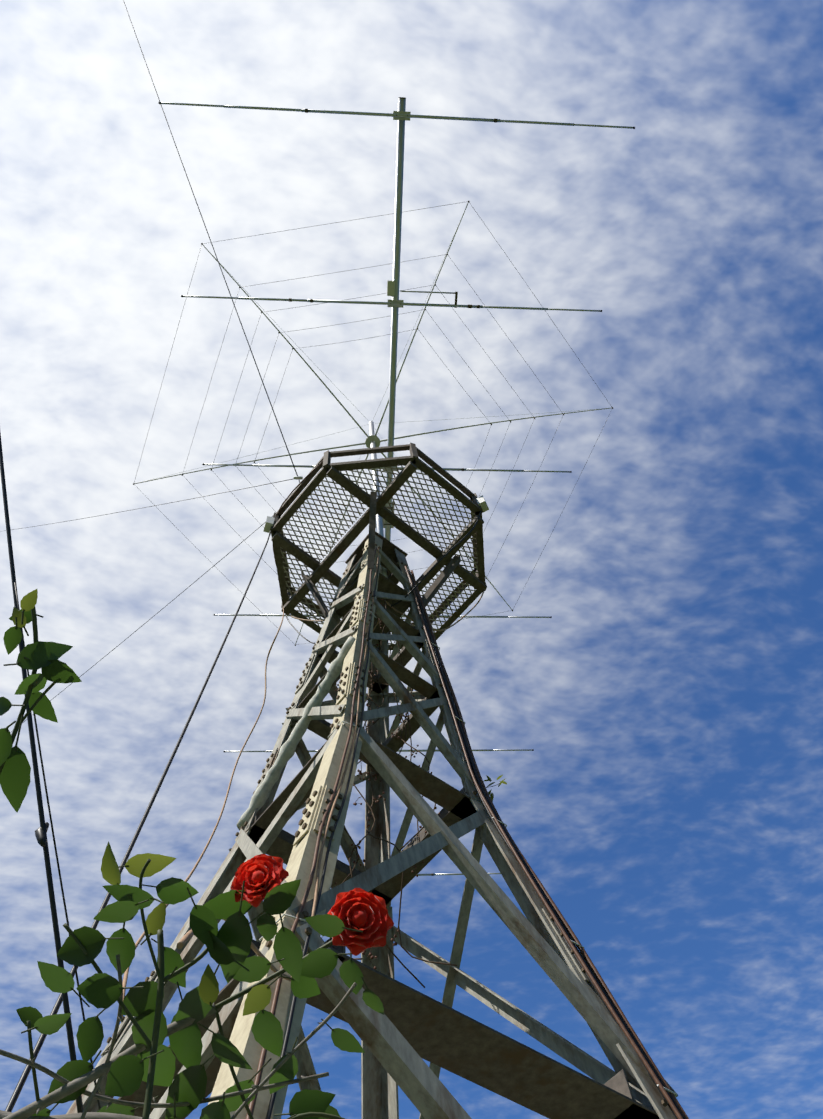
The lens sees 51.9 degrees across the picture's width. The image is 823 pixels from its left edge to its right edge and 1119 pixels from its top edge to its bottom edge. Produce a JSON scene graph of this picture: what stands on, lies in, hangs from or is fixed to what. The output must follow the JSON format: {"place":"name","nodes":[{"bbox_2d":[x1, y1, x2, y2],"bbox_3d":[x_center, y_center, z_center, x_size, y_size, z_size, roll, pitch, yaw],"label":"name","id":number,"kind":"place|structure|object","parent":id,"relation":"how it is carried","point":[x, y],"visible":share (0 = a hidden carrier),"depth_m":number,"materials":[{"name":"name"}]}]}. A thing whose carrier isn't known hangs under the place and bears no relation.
{"place":"outdoors","nodes":[
{"label":"outdoors","id":0,"kind":"place"},
{"bbox_2d":[0,0,822,1118],"label":"sky","id":1,"kind":"structure","parent":0,"point":[667,801],"materials":[{"name":"blue"}]},
{"bbox_3d":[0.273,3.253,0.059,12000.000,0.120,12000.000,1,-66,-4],"label":"ground","id":2,"kind":"structure","parent":0,"visible":0},
{"bbox_2d":[66,531,677,1118],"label":"lattice tower","id":3,"kind":"structure","parent":2,"relation":"on","point":[406,1033],"depth_m":2.81,"materials":[{"name":"metal"}]},
{"bbox_2d":[0,589,393,1118],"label":"climbing rose","id":4,"kind":"object","parent":3,"relation":"attached to","point":[356,921],"visible":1,"depth_m":0.82,"materials":[{"name":"green plant"}]},
{"bbox_2d":[0,0,688,1118],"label":"cables","id":5,"kind":"object","parent":3,"relation":"attached to","point":[604,994],"visible":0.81,"depth_m":2.41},
{"bbox_2d":[263,443,488,650],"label":"work platform","id":6,"kind":"structure","parent":3,"relation":"on","point":[411,463],"depth_m":5.53,"materials":[{"name":"metal"}]},
{"bbox_2d":[158,97,634,875],"bbox_3d":[-0.246,-0.241,7.400,3.044,3.910,6.584,1,-66,-4],"label":"yagi antenna","id":7,"kind":"object","parent":3,"relation":"on","point":[400,115],"visible":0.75,"depth_m":5.85,"materials":[{"name":"metal"}]},
{"bbox_2d":[133,201,612,645],"bbox_3d":[-0.398,-1.263,8.557,4.633,0.853,4.447,1,-66,-4],"label":"wire antenna","id":8,"kind":"object","parent":7,"relation":"attached to","point":[375,438],"visible":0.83,"depth_m":8.23,"materials":[{"name":"metal"}]},
{"bbox_2d":[308,599,506,987],"bbox_3d":[-0.091,0.736,4.005,0.865,2.806,0.449,-20,-66,5],"label":"dried creeper","id":9,"kind":"object","parent":3,"relation":"attached to","point":[491,795],"visible":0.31,"depth_m":3.54,"materials":[{"name":"plant"}]}
]}

